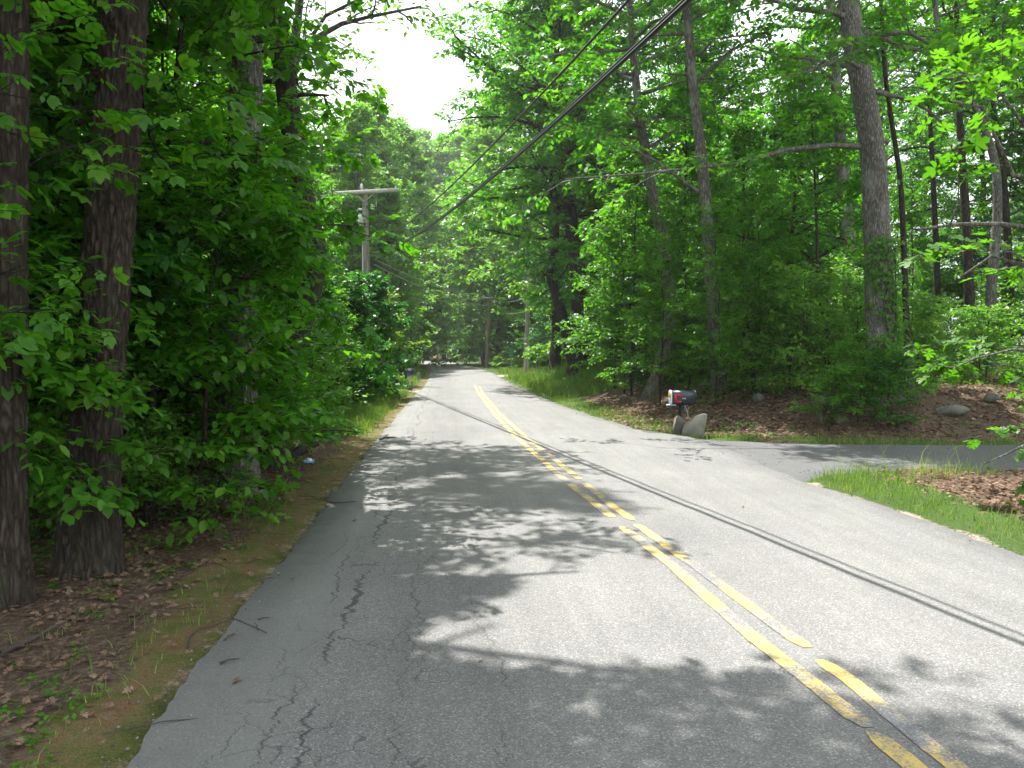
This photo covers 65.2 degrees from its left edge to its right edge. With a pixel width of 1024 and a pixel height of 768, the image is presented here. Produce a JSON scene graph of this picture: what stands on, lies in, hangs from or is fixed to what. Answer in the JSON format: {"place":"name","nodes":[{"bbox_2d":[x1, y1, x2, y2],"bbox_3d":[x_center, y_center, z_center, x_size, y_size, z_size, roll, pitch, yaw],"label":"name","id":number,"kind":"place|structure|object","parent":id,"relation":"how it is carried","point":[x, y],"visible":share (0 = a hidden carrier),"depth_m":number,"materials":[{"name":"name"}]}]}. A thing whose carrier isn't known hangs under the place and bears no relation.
{"place":"outdoors","nodes":[
{"label":"outdoors","id":0,"kind":"place"},
{"bbox_2d":[0,345,1023,767],"bbox_3d":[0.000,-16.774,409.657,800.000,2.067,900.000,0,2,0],"label":"ground","id":1,"kind":"structure","parent":0,"point":[168,659],"depth_m":5.78,"materials":[{"name":"soil"}]},
{"bbox_2d":[0,0,36,611],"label":"tree","id":2,"kind":"object","parent":1,"relation":"on","point":[17,586],"visible":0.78,"depth_m":4.79,"materials":[{"name":"brown plant"}]},
{"bbox_2d":[0,21,94,431],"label":"sapling","id":3,"kind":"object","parent":1,"relation":"on","point":[58,58],"visible":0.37,"depth_m":5.15,"materials":[{"name":"green plant"}]},
{"bbox_2d":[0,142,170,527],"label":"sapling","id":4,"kind":"object","parent":1,"relation":"on","point":[61,372],"visible":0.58,"depth_m":5.25,"materials":[{"name":"green plant"}]},
{"bbox_2d":[0,0,212,370],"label":"hickory sapling","id":5,"kind":"object","parent":1,"relation":"on","point":[119,120],"visible":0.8,"depth_m":4.69,"materials":[{"name":"green plant"}]},
{"bbox_2d":[28,367,207,533],"bbox_3d":[-3.345,0.666,6.368,1.618,1.675,1.708,1,3,30],"label":"shrub","id":6,"kind":"object","parent":1,"relation":"on","point":[139,468],"visible":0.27,"depth_m":6.42,"materials":[{"name":"green plant"}]},
{"bbox_2d":[28,0,228,315],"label":"hickory sapling","id":7,"kind":"object","parent":1,"relation":"on","point":[143,242],"visible":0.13,"depth_m":6.38,"materials":[{"name":"green plant"}]},
{"bbox_2d":[27,0,272,580],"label":"tree","id":8,"kind":"object","parent":1,"relation":"on","point":[87,545],"visible":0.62,"depth_m":5.47,"materials":[{"name":"brown plant"}]},
{"bbox_2d":[29,0,292,454],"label":"sapling","id":9,"kind":"object","parent":1,"relation":"on","point":[264,400],"visible":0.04,"depth_m":6.95,"materials":[{"name":"green plant"}]},
{"bbox_2d":[121,398,217,528],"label":"shrub","id":10,"kind":"object","parent":1,"relation":"on","point":[147,428],"visible":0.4,"depth_m":6.98,"materials":[{"name":"green plant"}]},
{"bbox_2d":[0,438,369,760],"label":"twig litter","id":11,"kind":"object","parent":1,"relation":"on","point":[149,608],"visible":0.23,"depth_m":4.85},
{"bbox_2d":[137,372,242,505],"bbox_3d":[-3.252,0.599,7.997,1.214,1.553,1.150,-2,3,-37],"label":"shrub","id":12,"kind":"object","parent":1,"relation":"on","point":[177,405],"visible":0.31,"depth_m":7.88,"materials":[{"name":"green plant"}]},
{"bbox_2d":[72,6,308,391],"bbox_3d":[-4.449,-1.934,10.979,3.540,6.517,3.110,-2,3,-42],"label":"sapling","id":13,"kind":"object","parent":1,"relation":"on","point":[206,70],"visible":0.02,"depth_m":10.70,"materials":[{"name":"green plant"}]},
{"bbox_2d":[44,92,351,546],"bbox_3d":[-2.792,-0.453,7.231,2.635,4.003,2.718,0,2,0],"label":"sapling","id":14,"kind":"object","parent":1,"relation":"on","point":[210,317],"visible":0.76,"depth_m":6.86,"materials":[{"name":"green plant"}]},
{"bbox_2d":[0,0,433,521],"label":"tree","id":15,"kind":"object","parent":1,"relation":"on","point":[200,40],"visible":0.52,"depth_m":6.91,"materials":[{"name":"green plant"}]},
{"bbox_2d":[168,436,268,518],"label":"shrub","id":16,"kind":"object","parent":1,"relation":"on","point":[221,469],"visible":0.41,"depth_m":7.39,"materials":[{"name":"green plant"}]},
{"bbox_2d":[136,99,373,467],"bbox_3d":[-3.694,-1.205,11.141,3.772,5.161,3.626,0,2,0],"label":"sapling","id":17,"kind":"object","parent":1,"relation":"on","point":[327,295],"visible":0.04,"depth_m":11.09,"materials":[{"name":"green plant"}]},
{"bbox_2d":[169,0,344,495],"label":"tree","id":18,"kind":"object","parent":1,"relation":"on","point":[255,77],"visible":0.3,"depth_m":8.57,"materials":[{"name":"green plant"}]},
{"bbox_2d":[154,0,359,472],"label":"tree","id":19,"kind":"object","parent":1,"relation":"on","point":[281,86],"visible":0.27,"depth_m":10.36,"materials":[{"name":"green plant"}]},
{"bbox_2d":[127,118,387,474],"bbox_3d":[-3.180,-0.630,8.893,3.461,4.205,3.712,0,2,0],"label":"sapling","id":20,"kind":"object","parent":1,"relation":"on","point":[318,433],"visible":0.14,"depth_m":8.37,"materials":[{"name":"green plant"}]},
{"bbox_2d":[182,135,352,437],"bbox_3d":[-4.593,-1.355,14.091,3.368,5.983,4.282,-2,3,-36],"label":"sapling","id":21,"kind":"object","parent":1,"relation":"on","point":[339,308],"visible":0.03,"depth_m":14.03,"materials":[{"name":"green plant"}]},
{"bbox_2d":[195,20,366,378],"bbox_3d":[-5.972,-3.897,18.797,4.962,9.586,4.964,-2,3,-40],"label":"tree","id":22,"kind":"object","parent":1,"relation":"on","point":[337,198],"visible":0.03,"depth_m":19.06,"materials":[{"name":"green plant"}]},
{"bbox_2d":[284,318,366,439],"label":"shrub","id":23,"kind":"object","parent":1,"relation":"on","point":[333,369],"visible":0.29,"depth_m":14.80,"materials":[{"name":"green plant"}]},
{"bbox_2d":[208,0,463,316],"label":"tree","id":24,"kind":"object","parent":1,"relation":"on","point":[371,15],"visible":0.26,"depth_m":16.06,"materials":[{"name":"green plant"}]},
{"bbox_2d":[303,279,380,407],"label":"shrub","id":25,"kind":"object","parent":1,"relation":"on","point":[344,378],"visible":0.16,"depth_m":19.03,"materials":[{"name":"green plant"}]},
{"bbox_2d":[306,280,409,403],"bbox_3d":[-4.664,-1.045,22.916,3.190,3.834,3.741,2,3,45],"label":"rhododendron bush","id":26,"kind":"object","parent":1,"relation":"on","point":[362,302],"visible":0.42,"depth_m":22.68,"materials":[{"name":"green plant"}]},
{"bbox_2d":[330,183,397,273],"bbox_3d":[-6.916,-4.617,37.743,3.181,9.569,0.590,0,2,0],"label":"utility pole","id":27,"kind":"object","parent":1,"relation":"on","point":[364,192],"visible":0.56,"depth_m":37.55,"materials":[{"name":"grey wood"}]},
{"bbox_2d":[370,0,629,245],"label":"overhead cable","id":28,"kind":"object","parent":27,"relation":"attached to","point":[626,2],"visible":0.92,"depth_m":10.72,"materials":[{"name":"black rubber"}]},
{"bbox_2d":[371,0,684,252],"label":"overhead cable","id":29,"kind":"object","parent":27,"relation":"attached to","point":[627,52],"visible":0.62,"depth_m":9.37,"materials":[{"name":"black rubber"}]},
{"bbox_2d":[370,0,692,253],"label":"overhead cable","id":30,"kind":"object","parent":27,"relation":"attached to","point":[668,19],"visible":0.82,"depth_m":9.03,"materials":[{"name":"black rubber"}]},
{"bbox_2d":[321,100,417,360],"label":"tree","id":31,"kind":"object","parent":1,"relation":"on","point":[356,126],"visible":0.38,"depth_m":51.75,"materials":[{"name":"green plant"}]},
{"bbox_2d":[316,269,422,396],"bbox_3d":[-4.838,-1.489,26.488,3.766,4.649,4.417,0,2,-11],"label":"rhododendron bush","id":32,"kind":"object","parent":1,"relation":"on","point":[385,309],"visible":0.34,"depth_m":26.06,"materials":[{"name":"green plant"}]},
{"bbox_2d":[336,177,440,371],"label":"tree","id":33,"kind":"object","parent":1,"relation":"on","point":[394,200],"visible":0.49,"depth_m":51.19,"materials":[{"name":"green plant"}]},
{"bbox_2d":[348,89,441,363],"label":"tree","id":34,"kind":"object","parent":1,"relation":"on","point":[387,148],"visible":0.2,"depth_m":62.84,"materials":[{"name":"green plant"}]},
{"bbox_2d":[380,109,455,359],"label":"tree","id":35,"kind":"object","parent":1,"relation":"on","point":[391,121],"visible":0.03,"depth_m":85.43,"materials":[{"name":"green plant"}]},
{"bbox_2d":[381,117,462,366],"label":"tree","id":36,"kind":"object","parent":1,"relation":"on","point":[413,152],"visible":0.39,"depth_m":72.98,"materials":[{"name":"green plant"}]},
{"bbox_2d":[408,135,487,359],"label":"tree","id":37,"kind":"object","parent":1,"relation":"on","point":[435,152],"visible":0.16,"depth_m":122.61,"materials":[{"name":"green plant"}]},
{"bbox_2d":[419,121,495,359],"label":"tree","id":38,"kind":"object","parent":1,"relation":"on","point":[451,152],"visible":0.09,"depth_m":122.73,"materials":[{"name":"green plant"}]},
{"bbox_2d":[419,115,521,363],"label":"tree","id":39,"kind":"object","parent":1,"relation":"on","point":[472,148],"visible":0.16,"depth_m":86.29,"materials":[{"name":"green plant"}]},
{"bbox_2d":[424,76,541,365],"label":"tree","id":40,"kind":"object","parent":1,"relation":"on","point":[465,267],"visible":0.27,"depth_m":79.57,"materials":[{"name":"green plant"}]},
{"bbox_2d":[0,363,1023,767],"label":"fallen leaves","id":41,"kind":"object","parent":1,"relation":"on","point":[626,413],"visible":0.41,"depth_m":9.02,"materials":[{"name":"brown plant"}]},
{"bbox_2d":[0,351,1023,767],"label":"grass","id":42,"kind":"structure","parent":1,"relation":"on","point":[362,415],"depth_m":14.04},
{"bbox_2d":[0,349,1023,767],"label":"ground cover","id":43,"kind":"object","parent":1,"relation":"on","point":[260,501],"visible":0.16,"depth_m":7.42,"materials":[{"name":"green plant"}]},
{"bbox_2d":[470,174,567,364],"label":"tree","id":44,"kind":"object","parent":1,"relation":"on","point":[498,320],"visible":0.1,"depth_m":72.73,"materials":[{"name":"green plant"}]},
{"bbox_2d":[19,414,1022,767],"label":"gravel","id":45,"kind":"structure","parent":1,"relation":"on","point":[319,520],"depth_m":5.91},
{"bbox_2d":[447,19,625,368],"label":"tree","id":46,"kind":"object","parent":1,"relation":"on","point":[489,134],"visible":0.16,"depth_m":64.38,"materials":[{"name":"green plant"}]},
{"bbox_2d":[416,0,671,376],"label":"tree","id":47,"kind":"object","parent":1,"relation":"on","point":[505,81],"visible":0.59,"depth_m":33.77,"materials":[{"name":"green plant"}]},
{"bbox_2d":[457,0,657,369],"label":"tree","id":48,"kind":"object","parent":1,"relation":"on","point":[555,356],"visible":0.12,"depth_m":42.00,"materials":[{"name":"green plant"}]},
{"bbox_2d":[501,101,649,361],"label":"tree","id":49,"kind":"object","parent":1,"relation":"on","point":[531,287],"visible":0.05,"depth_m":43.51,"materials":[{"name":"green plant"}]},
{"bbox_2d":[494,0,682,366],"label":"tree","id":50,"kind":"object","parent":1,"relation":"on","point":[592,206],"visible":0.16,"depth_m":35.46,"materials":[{"name":"green plant"}]},
{"bbox_2d":[569,258,653,387],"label":"sapling","id":51,"kind":"object","parent":1,"relation":"on","point":[603,340],"visible":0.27,"depth_m":25.85,"materials":[{"name":"green plant"}]},
{"bbox_2d":[565,200,683,393],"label":"sapling","id":52,"kind":"object","parent":1,"relation":"on","point":[604,275],"visible":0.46,"depth_m":23.66,"materials":[{"name":"green plant"}]},
{"bbox_2d":[558,99,700,379],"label":"tree","id":53,"kind":"object","parent":1,"relation":"on","point":[612,186],"visible":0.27,"depth_m":26.59,"materials":[{"name":"green plant"}]},
{"bbox_2d":[554,128,706,395],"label":"sapling","id":54,"kind":"object","parent":1,"relation":"on","point":[594,233],"visible":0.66,"depth_m":22.78,"materials":[{"name":"green plant"}]},
{"bbox_2d":[516,0,768,399],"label":"tree","id":55,"kind":"object","parent":1,"relation":"on","point":[664,110],"visible":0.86,"depth_m":21.36,"materials":[{"name":"green plant"}]},
{"bbox_2d":[604,302,689,391],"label":"shrub","id":56,"kind":"object","parent":1,"relation":"on","point":[644,350],"visible":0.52,"depth_m":22.76,"materials":[{"name":"green plant"}]},
{"bbox_2d":[594,219,709,406],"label":"sapling","id":57,"kind":"object","parent":1,"relation":"on","point":[642,271],"visible":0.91,"depth_m":19.44,"materials":[{"name":"green plant"}]},
{"bbox_2d":[668,390,696,417],"bbox_3d":[3.188,0.590,15.039,0.506,0.952,0.212,0,2,0],"label":"mailbox","id":58,"kind":"object","parent":1,"relation":"on","point":[680,398],"visible":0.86,"depth_m":14.93,"materials":[{"name":"metal"}]},
{"bbox_2d":[620,65,748,379],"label":"tree","id":59,"kind":"object","parent":1,"relation":"on","point":[671,139],"visible":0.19,"depth_m":24.74,"materials":[{"name":"green plant"}]},
{"bbox_2d":[627,152,746,389],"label":"sapling","id":60,"kind":"object","parent":1,"relation":"on","point":[671,214],"visible":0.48,"depth_m":20.17,"materials":[{"name":"green plant"}]},
{"bbox_2d":[613,0,776,347],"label":"tree","id":61,"kind":"object","parent":1,"relation":"on","point":[652,86],"visible":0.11,"depth_m":35.51,"materials":[{"name":"green plant"}]},
{"bbox_2d":[583,0,827,393],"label":"tree","id":62,"kind":"object","parent":1,"relation":"on","point":[691,73],"visible":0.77,"depth_m":18.70,"materials":[{"name":"green plant"}]},
{"bbox_2d":[663,195,773,404],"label":"sapling","id":63,"kind":"object","parent":1,"relation":"on","point":[696,342],"visible":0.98,"depth_m":17.29,"materials":[{"name":"green plant"}]},
{"bbox_2d":[635,0,811,328],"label":"tree","id":64,"kind":"object","parent":1,"relation":"on","point":[700,59],"visible":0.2,"depth_m":31.02,"materials":[{"name":"green plant"}]},
{"bbox_2d":[676,109,809,377],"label":"tree","id":65,"kind":"object","parent":1,"relation":"on","point":[740,143],"visible":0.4,"depth_m":22.90,"materials":[{"name":"green plant"}]},
{"bbox_2d":[678,173,829,388],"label":"sapling","id":66,"kind":"object","parent":1,"relation":"on","point":[761,244],"visible":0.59,"depth_m":17.94,"materials":[{"name":"green plant"}]},
{"bbox_2d":[696,276,813,391],"bbox_3d":[5.274,-0.953,18.015,2.383,2.880,2.507,0,2,-8],"label":"shrub","id":67,"kind":"object","parent":1,"relation":"on","point":[744,343],"visible":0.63,"depth_m":17.59,"materials":[{"name":"green plant"}]},
{"bbox_2d":[502,0,1023,403],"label":"tree","id":68,"kind":"object","parent":1,"relation":"on","point":[853,42],"visible":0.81,"depth_m":15.59,"materials":[{"name":"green plant"}]},
{"bbox_2d":[847,233,922,398],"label":"climbing vine","id":69,"kind":"object","parent":68,"relation":"attached to","point":[896,335],"visible":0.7,"depth_m":15.63,"materials":[{"name":"green plant"}]},
{"bbox_2d":[716,28,862,367],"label":"tree","id":70,"kind":"object","parent":1,"relation":"on","point":[775,110],"visible":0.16,"depth_m":24.39,"materials":[{"name":"green plant"}]},
{"bbox_2d":[737,265,853,396],"bbox_3d":[6.273,-1.103,17.700,2.443,3.132,2.570,1,3,24],"label":"shrub","id":71,"kind":"object","parent":1,"relation":"on","point":[807,345],"visible":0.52,"depth_m":17.52,"materials":[{"name":"green plant"}]},
{"bbox_2d":[729,254,881,393],"bbox_3d":[6.088,-1.092,16.668,2.548,3.258,2.689,0,2,-7],"label":"shrub","id":72,"kind":"object","parent":1,"relation":"on","point":[826,279],"visible":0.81,"depth_m":16.54,"materials":[{"name":"green plant"}]},
{"bbox_2d":[720,73,909,387],"bbox_3d":[6.729,-3.337,18.126,3.782,7.366,3.956,0,2,0],"label":"sapling","id":73,"kind":"object","parent":1,"relation":"on","point":[853,185],"visible":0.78,"depth_m":17.86,"materials":[{"name":"green plant"}]},
{"bbox_2d":[743,4,897,329],"bbox_3d":[10.745,-6.812,27.753,5.391,12.266,5.310,-2,3,-32],"label":"tree","id":74,"kind":"object","parent":1,"relation":"on","point":[842,74],"visible":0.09,"depth_m":27.32,"materials":[{"name":"green plant"}]},
{"bbox_2d":[790,312,857,388],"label":"shrub","id":75,"kind":"object","parent":1,"relation":"on","point":[835,325],"visible":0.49,"depth_m":17.29,"materials":[{"name":"green plant"}]},
{"bbox_2d":[789,258,865,374],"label":"shrub","id":76,"kind":"object","parent":1,"relation":"on","point":[846,281],"visible":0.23,"depth_m":19.17,"materials":[{"name":"green plant"}]},
{"bbox_2d":[785,362,877,431],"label":"shrub","id":77,"kind":"object","parent":1,"relation":"on","point":[845,370],"visible":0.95,"depth_m":14.47,"materials":[{"name":"green plant"}]},
{"bbox_2d":[742,0,948,362],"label":"tree","id":78,"kind":"object","parent":1,"relation":"on","point":[834,75],"visible":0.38,"depth_m":23.02,"materials":[{"name":"green plant"}]},
{"bbox_2d":[794,277,914,386],"bbox_3d":[7.703,-1.051,18.000,2.285,2.812,2.172,0,2,2],"label":"shrub","id":79,"kind":"object","parent":1,"relation":"on","point":[855,306],"visible":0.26,"depth_m":18.13,"materials":[{"name":"green plant"}]},
{"bbox_2d":[813,243,900,367],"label":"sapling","id":80,"kind":"object","parent":1,"relation":"on","point":[837,270],"visible":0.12,"depth_m":20.55,"materials":[{"name":"green plant"}]},
{"bbox_2d":[817,325,926,425],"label":"shrub","id":81,"kind":"object","parent":1,"relation":"on","point":[848,345],"visible":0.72,"depth_m":14.76,"materials":[{"name":"green plant"}]},
{"bbox_2d":[800,0,967,223],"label":"tree","id":82,"kind":"object","parent":1,"relation":"on","point":[910,130],"visible":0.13,"depth_m":38.66,"materials":[{"name":"green plant"}]},
{"bbox_2d":[851,343,929,424],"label":"shrub","id":83,"kind":"object","parent":1,"relation":"on","point":[900,363],"visible":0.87,"depth_m":14.54,"materials":[{"name":"green plant"}]},
{"bbox_2d":[788,0,995,388],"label":"tree","id":84,"kind":"object","parent":1,"relation":"on","point":[872,20],"visible":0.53,"depth_m":17.31,"materials":[{"name":"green plant"}]},
{"bbox_2d":[846,24,955,258],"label":"tree","id":85,"kind":"object","parent":1,"relation":"on","point":[903,110],"visible":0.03,"depth_m":45.00,"materials":[{"name":"green plant"}]},
{"bbox_2d":[863,163,946,330],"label":"sapling","id":86,"kind":"object","parent":1,"relation":"on","point":[909,201],"visible":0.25,"depth_m":34.43,"materials":[{"name":"green plant"}]},
{"bbox_2d":[867,348,944,409],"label":"shrub","id":87,"kind":"object","parent":1,"relation":"on","point":[913,361],"visible":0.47,"depth_m":15.30,"materials":[{"name":"green plant"}]},
{"bbox_2d":[860,293,964,372],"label":"shrub","id":88,"kind":"object","parent":1,"relation":"on","point":[924,312],"visible":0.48,"depth_m":19.43,"materials":[{"name":"green plant"}]},
{"bbox_2d":[889,179,953,342],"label":"sapling","id":89,"kind":"object","parent":1,"relation":"on","point":[912,221],"visible":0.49,"depth_m":31.52,"materials":[{"name":"green plant"}]},
{"bbox_2d":[821,0,1023,370],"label":"tree","id":90,"kind":"object","parent":1,"relation":"on","point":[991,290],"visible":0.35,"depth_m":22.73,"materials":[{"name":"green plant"}]},
{"bbox_2d":[850,0,1023,341],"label":"tree","id":91,"kind":"object","parent":1,"relation":"on","point":[936,266],"visible":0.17,"depth_m":29.70,"materials":[{"name":"green plant"}]},
{"bbox_2d":[890,0,1023,508],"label":"oak tree","id":92,"kind":"object","parent":1,"relation":"on","point":[1009,49],"visible":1,"depth_m":6.50,"materials":[{"name":"green plant"}]},
{"bbox_2d":[890,0,1023,334],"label":"tree","id":93,"kind":"object","parent":1,"relation":"on","point":[938,145],"visible":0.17,"depth_m":34.17,"materials":[{"name":"green plant"}]},
{"bbox_2d":[906,0,1023,362],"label":"tree","id":94,"kind":"object","parent":1,"relation":"on","point":[969,293],"visible":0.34,"depth_m":24.66,"materials":[{"name":"green plant"}]},
{"bbox_2d":[909,81,1023,336],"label":"tree","id":95,"kind":"object","parent":1,"relation":"on","point":[972,158],"visible":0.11,"depth_m":48.93,"materials":[{"name":"green plant"}]},
{"bbox_2d":[917,180,1017,331],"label":"sapling","id":96,"kind":"object","parent":1,"relation":"on","point":[947,213],"visible":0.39,"depth_m":33.16,"materials":[{"name":"green plant"}]},
{"bbox_2d":[920,0,1023,354],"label":"tree","id":97,"kind":"object","parent":1,"relation":"on","point":[1005,215],"visible":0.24,"depth_m":26.73,"materials":[{"name":"green plant"}]},
{"bbox_2d":[931,302,1023,384],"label":"shrub","id":98,"kind":"object","parent":1,"relation":"on","point":[975,311],"visible":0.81,"depth_m":17.74,"materials":[{"name":"green plant"}]},
{"bbox_2d":[940,305,1023,371],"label":"shrub","id":99,"kind":"object","parent":1,"relation":"on","point":[958,320],"visible":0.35,"depth_m":21.06,"materials":[{"name":"green plant"}]},
{"bbox_2d":[947,278,1023,360],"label":"shrub","id":100,"kind":"object","parent":1,"relation":"on","point":[982,302],"visible":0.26,"depth_m":26.56,"materials":[{"name":"green plant"}]},
{"bbox_2d":[950,110,1023,349],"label":"sapling","id":101,"kind":"object","parent":1,"relation":"on","point":[1014,165],"visible":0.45,"depth_m":28.00,"materials":[{"name":"green plant"}]},
{"bbox_2d":[955,0,1023,212],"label":"tree","id":102,"kind":"object","parent":1,"relation":"on","point":[1007,117],"visible":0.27,"depth_m":28.34,"materials":[{"name":"green plant"}]},
{"bbox_2d":[127,360,1023,767],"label":"road","id":103,"kind":"structure","parent":0,"point":[447,560],"depth_m":4.61,"materials":[{"name":"asphalt"}]},
{"bbox_2d":[474,385,968,767],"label":"road marking","id":104,"kind":"object","parent":103,"relation":"on","point":[900,755],"visible":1,"depth_m":4.25,"materials":[{"name":"yellow paint"}]},
{"bbox_2d":[171,0,1023,344],"label":"sky","id":105,"kind":"structure","parent":0,"point":[415,81],"materials":[{"name":"white"}]},
{"bbox_2d":[697,439,1023,481],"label":"driveway","id":106,"kind":"structure","parent":0,"point":[793,460],"depth_m":12.00,"materials":[{"name":"asphalt"}]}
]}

